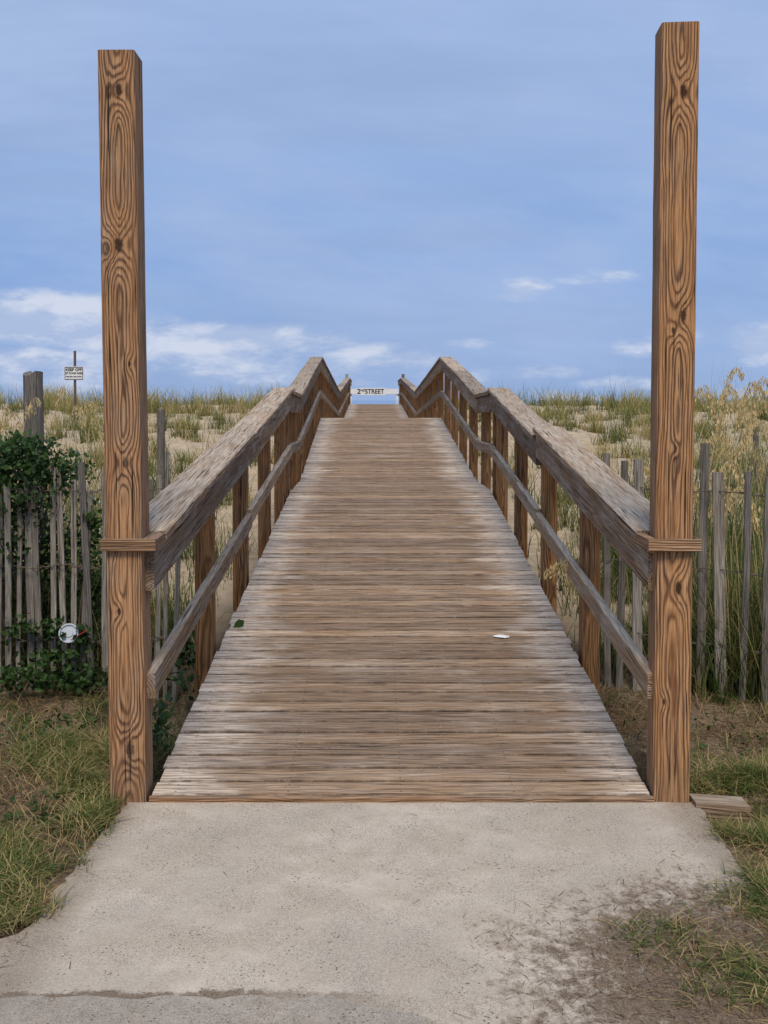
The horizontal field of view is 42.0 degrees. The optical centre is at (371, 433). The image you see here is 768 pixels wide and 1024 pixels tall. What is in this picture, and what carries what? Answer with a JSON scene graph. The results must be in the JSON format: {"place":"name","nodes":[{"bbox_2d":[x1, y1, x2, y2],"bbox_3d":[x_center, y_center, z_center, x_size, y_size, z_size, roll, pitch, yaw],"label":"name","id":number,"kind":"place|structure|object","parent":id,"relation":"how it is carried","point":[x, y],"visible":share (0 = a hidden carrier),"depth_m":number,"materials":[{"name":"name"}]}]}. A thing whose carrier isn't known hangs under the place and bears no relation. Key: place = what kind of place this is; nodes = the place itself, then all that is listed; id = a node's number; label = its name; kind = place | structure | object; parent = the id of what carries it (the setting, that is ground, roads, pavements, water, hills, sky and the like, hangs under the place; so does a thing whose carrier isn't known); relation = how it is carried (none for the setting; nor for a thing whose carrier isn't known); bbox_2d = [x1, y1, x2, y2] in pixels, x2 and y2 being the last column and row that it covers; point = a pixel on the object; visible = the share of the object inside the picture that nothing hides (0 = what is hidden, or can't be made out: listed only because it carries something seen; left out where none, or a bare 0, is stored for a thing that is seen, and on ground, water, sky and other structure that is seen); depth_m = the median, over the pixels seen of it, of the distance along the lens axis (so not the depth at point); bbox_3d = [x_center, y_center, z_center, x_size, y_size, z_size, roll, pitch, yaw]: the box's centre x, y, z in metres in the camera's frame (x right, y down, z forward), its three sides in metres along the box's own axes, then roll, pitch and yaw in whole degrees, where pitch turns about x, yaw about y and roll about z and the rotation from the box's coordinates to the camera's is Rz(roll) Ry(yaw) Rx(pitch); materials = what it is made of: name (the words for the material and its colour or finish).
{"place":"outdoors","nodes":[
{"label":"outdoors","id":0,"kind":"place"},
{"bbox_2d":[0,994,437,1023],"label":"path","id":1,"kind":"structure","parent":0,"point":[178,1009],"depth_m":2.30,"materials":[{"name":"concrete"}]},
{"bbox_2d":[1,400,733,405],"bbox_3d":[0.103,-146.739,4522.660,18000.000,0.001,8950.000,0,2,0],"label":"sea","id":2,"kind":"structure","parent":0,"point":[373,401],"depth_m":2195.19,"materials":[{"name":"liquid"}]},
{"bbox_2d":[0,802,767,1023],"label":"path","id":3,"kind":"structure","parent":0,"point":[172,908],"depth_m":2.77,"materials":[{"name":"concrete"}]},
{"bbox_2d":[0,403,767,938],"bbox_3d":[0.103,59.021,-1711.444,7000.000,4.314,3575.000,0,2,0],"label":"ground","id":4,"kind":"structure","parent":0,"point":[224,601],"depth_m":5.07,"materials":[{"name":"beige sand"}]},
{"bbox_2d":[0,408,12,434],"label":"sea oats","id":5,"kind":"object","parent":4,"relation":"on","point":[2,423],"visible":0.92,"depth_m":6.02,"materials":[{"name":"plant"}]},
{"bbox_2d":[8,411,23,434],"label":"sea oats","id":6,"kind":"object","parent":4,"relation":"on","point":[15,414],"visible":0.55,"depth_m":6.42,"materials":[{"name":"plant"}]},
{"bbox_2d":[14,397,40,553],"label":"sea oats","id":7,"kind":"object","parent":4,"relation":"on","point":[30,408],"visible":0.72,"depth_m":6.01,"materials":[{"name":"plant"}]},
{"bbox_2d":[23,371,43,553],"bbox_3d":[-2.113,0.532,6.261,0.126,1.843,0.125,0,2,0],"label":"fence post","id":8,"kind":"object","parent":4,"relation":"on","point":[35,378],"visible":0.23,"depth_m":6.19,"materials":[{"name":"grey wood"}]},
{"bbox_2d":[0,429,98,667],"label":"shrub","id":9,"kind":"object","parent":4,"relation":"on","point":[12,451],"visible":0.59,"depth_m":4.92,"materials":[{"name":"green plant"}]},
{"bbox_2d":[48,386,66,546],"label":"sea oats","id":10,"kind":"object","parent":4,"relation":"on","point":[58,402],"visible":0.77,"depth_m":6.52,"materials":[{"name":"plant"}]},
{"bbox_2d":[64,351,83,429],"bbox_3d":[-4.774,-0.431,16.052,0.307,1.778,0.056,0,2,0],"label":"dune sign","id":11,"kind":"object","parent":4,"relation":"on","point":[74,372],"visible":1,"depth_m":16.01,"materials":[{"name":"white metal"}]},
{"bbox_2d":[62,400,95,501],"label":"sea oats","id":12,"kind":"object","parent":4,"relation":"on","point":[85,403],"visible":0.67,"depth_m":6.62,"materials":[{"name":"plant"}]},
{"bbox_2d":[72,405,94,569],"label":"sea oats","id":13,"kind":"object","parent":4,"relation":"on","point":[83,421],"visible":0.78,"depth_m":6.23,"materials":[{"name":"plant"}]},
{"bbox_2d":[0,451,180,702],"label":"sand fence","id":14,"kind":"object","parent":4,"relation":"on","point":[33,588],"visible":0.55,"depth_m":4.88,"materials":[{"name":"grey wood"}]},
{"bbox_2d":[91,418,103,456],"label":"sea oats","id":15,"kind":"object","parent":4,"relation":"on","point":[98,427],"visible":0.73,"depth_m":7.03,"materials":[{"name":"plant"}]},
{"bbox_2d":[0,496,200,751],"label":"vine","id":16,"kind":"object","parent":4,"relation":"on","point":[75,677],"visible":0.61,"depth_m":4.80,"materials":[{"name":"green plant"}]},
{"bbox_2d":[58,623,86,642],"bbox_3d":[-1.437,0.964,4.813,0.144,0.093,0.040,0,2,0],"label":"plastic lid","id":17,"kind":"object","parent":16,"relation":"on","point":[69,629],"visible":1,"depth_m":4.81,"materials":[{"name":"white plastic"}]},
{"bbox_2d":[98,50,164,813],"bbox_3d":[-0.844,0.089,3.531,0.191,2.808,0.169,0,2,0],"label":"entrance post","id":18,"kind":"object","parent":4,"relation":"on","point":[127,541],"visible":0.97,"depth_m":3.47,"materials":[{"name":"brown wood"}]},
{"bbox_2d":[157,408,164,487],"bbox_3d":[-2.014,0.411,9.559,0.081,1.296,0.079,0,2,0],"label":"fence post","id":19,"kind":"object","parent":4,"relation":"on","point":[161,436],"visible":0.45,"depth_m":9.52,"materials":[{"name":"grey wood"}]},
{"bbox_2d":[0,669,767,1023],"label":"grass","id":20,"kind":"structure","parent":4,"relation":"on","point":[68,765],"depth_m":3.31,"materials":[{"name":"green plant"}]},
{"bbox_2d":[0,396,767,531],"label":"dune tufts","id":21,"kind":"object","parent":4,"relation":"on","point":[219,420],"visible":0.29,"depth_m":15.05,"materials":[{"name":"green plant"}]},
{"bbox_2d":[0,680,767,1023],"bbox_3d":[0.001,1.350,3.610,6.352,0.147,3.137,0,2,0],"label":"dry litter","id":22,"kind":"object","parent":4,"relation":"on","point":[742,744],"visible":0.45,"depth_m":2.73,"materials":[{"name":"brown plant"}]},
{"bbox_2d":[145,357,653,802],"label":"boardwalk","id":23,"kind":"structure","parent":4,"relation":"on","point":[388,591],"depth_m":4.97,"materials":[{"name":"brown wood"}]},
{"bbox_2d":[233,619,243,627],"bbox_3d":[-0.697,1.000,5.251,0.062,0.048,0.009,1,2,15],"label":"fallen leaf","id":24,"kind":"object","parent":23,"relation":"on","point":[239,623],"visible":1,"depth_m":5.25,"materials":[{"name":"green plant"}]},
{"bbox_2d":[350,388,397,403],"bbox_3d":[0.073,-0.945,38.067,1.859,1.544,0.156,0,2,0],"label":"street sign","id":25,"kind":"object","parent":23,"relation":"attached to","point":[370,391],"visible":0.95,"depth_m":37.98,"materials":[{"name":"white paint"}]},
{"bbox_2d":[493,635,509,637],"bbox_3d":[0.660,1.037,5.109,0.088,0.010,0.052,0,2,0],"label":"paper scrap","id":26,"kind":"object","parent":23,"relation":"on","point":[502,636],"visible":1,"depth_m":5.09,"materials":[{"name":"white paper"}]},
{"bbox_2d":[544,556,617,604],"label":"sea oats","id":27,"kind":"object","parent":4,"relation":"on","point":[564,566],"visible":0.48,"depth_m":5.04,"materials":[{"name":"plant"}]},
{"bbox_2d":[601,626,648,670],"bbox_3d":[1.575,1.220,5.376,1.010,0.377,0.407,0,2,0],"label":"vine","id":28,"kind":"object","parent":4,"relation":"on","point":[642,644],"visible":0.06,"depth_m":5.33,"materials":[{"name":"green plant"}]},
{"bbox_2d":[628,456,649,479],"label":"sea oats","id":29,"kind":"object","parent":4,"relation":"on","point":[646,471],"visible":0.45,"depth_m":6.23,"materials":[{"name":"plant"}]},
{"bbox_2d":[635,21,701,802],"bbox_3d":[1.047,0.042,3.527,0.184,2.902,0.175,0,2,0],"label":"entrance post","id":30,"kind":"object","parent":4,"relation":"on","point":[671,542],"visible":0.95,"depth_m":3.47,"materials":[{"name":"brown wood"}]},
{"bbox_2d":[603,443,767,704],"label":"sand fence","id":31,"kind":"object","parent":4,"relation":"on","point":[718,492],"visible":0.57,"depth_m":4.74,"materials":[{"name":"grey wood"}]},
{"bbox_2d":[693,479,711,514],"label":"sea oats","id":32,"kind":"object","parent":4,"relation":"on","point":[695,497],"visible":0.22,"depth_m":5.44,"materials":[{"name":"plant"}]},
{"bbox_2d":[694,385,726,580],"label":"sea oats","id":33,"kind":"object","parent":4,"relation":"on","point":[713,411],"visible":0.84,"depth_m":6.02,"materials":[{"name":"plant"}]},
{"bbox_2d":[693,448,730,599],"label":"sea oats","id":34,"kind":"object","parent":4,"relation":"on","point":[714,462],"visible":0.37,"depth_m":5.63,"materials":[{"name":"plant"}]},
{"bbox_2d":[696,503,728,628],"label":"sea oats","id":35,"kind":"object","parent":4,"relation":"on","point":[712,532],"visible":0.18,"depth_m":5.04,"materials":[{"name":"plant"}]},
{"bbox_2d":[689,793,749,820],"bbox_3d":[1.212,1.313,3.498,0.190,0.072,0.090,0,2,5],"label":"timber block","id":36,"kind":"object","parent":4,"relation":"on","point":[714,805],"depth_m":3.46,"materials":[{"name":"brown wood"}]},
{"bbox_2d":[696,398,748,623],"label":"sea oats","id":37,"kind":"object","parent":4,"relation":"on","point":[718,438],"visible":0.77,"depth_m":5.33,"materials":[{"name":"plant"}]},
{"bbox_2d":[709,468,740,606],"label":"sea oats","id":38,"kind":"object","parent":4,"relation":"on","point":[725,486],"visible":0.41,"depth_m":5.24,"materials":[{"name":"plant"}]},
{"bbox_2d":[707,431,743,524],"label":"sea oats","id":39,"kind":"object","parent":4,"relation":"on","point":[724,442],"visible":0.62,"depth_m":5.53,"materials":[{"name":"plant"}]},
{"bbox_2d":[708,366,744,589],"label":"sea oats","id":40,"kind":"object","parent":4,"relation":"on","point":[730,374],"visible":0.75,"depth_m":5.82,"materials":[{"name":"plant"}]},
{"bbox_2d":[719,461,758,600],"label":"sea oats","id":41,"kind":"object","parent":4,"relation":"on","point":[729,469],"visible":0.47,"depth_m":5.03,"materials":[{"name":"plant"}]},
{"bbox_2d":[716,388,762,544],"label":"sea oats","id":42,"kind":"object","parent":4,"relation":"on","point":[732,394],"visible":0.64,"depth_m":5.62,"materials":[{"name":"plant"}]},
{"bbox_2d":[725,487,762,563],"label":"sea oats","id":43,"kind":"object","parent":4,"relation":"on","point":[730,504],"visible":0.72,"depth_m":4.94,"materials":[{"name":"plant"}]},
{"bbox_2d":[725,381,767,529],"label":"sea oats","id":44,"kind":"object","parent":4,"relation":"on","point":[738,418],"visible":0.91,"depth_m":5.02,"materials":[{"name":"plant"}]},
{"bbox_2d":[730,399,767,565],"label":"sea oats","id":45,"kind":"object","parent":4,"relation":"on","point":[744,442],"visible":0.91,"depth_m":5.23,"materials":[{"name":"plant"}]},
{"bbox_2d":[734,439,766,481],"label":"sea oats","id":46,"kind":"object","parent":4,"relation":"on","point":[760,468],"visible":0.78,"depth_m":5.63,"materials":[{"name":"plant"}]},
{"bbox_2d":[740,376,767,579],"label":"sea oats","id":47,"kind":"object","parent":4,"relation":"on","point":[753,403],"visible":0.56,"depth_m":5.82,"materials":[{"name":"plant"}]},
{"bbox_2d":[752,421,758,505],"bbox_3d":[3.668,0.460,9.560,0.056,1.162,0.056,0,2,0],"label":"fence post","id":48,"kind":"object","parent":4,"relation":"on","point":[755,440],"visible":0.15,"depth_m":9.53,"materials":[{"name":"grey wood"}]},
{"bbox_2d":[746,419,767,448],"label":"sea oats","id":49,"kind":"object","parent":4,"relation":"on","point":[756,425],"visible":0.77,"depth_m":5.51,"materials":[{"name":"plant"}]},
{"bbox_2d":[0,423,767,706],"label":"dune grass","id":50,"kind":"structure","parent":0,"point":[734,660],"depth_m":5.25,"materials":[{"name":"plant"}]},
{"bbox_2d":[0,377,767,418],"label":"dune crest grass","id":51,"kind":"structure","parent":0,"point":[197,404],"depth_m":24.17,"materials":[{"name":"plant"}]},
{"bbox_2d":[0,0,767,399],"label":"sky","id":52,"kind":"structure","parent":0,"point":[380,191],"materials":[{"name":"blue"}]},
{"bbox_2d":[2,355,767,631],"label":"tall dune grass","id":53,"kind":"structure","parent":0,"point":[727,535],"depth_m":6.08,"materials":[{"name":"beige plant"}]}
]}

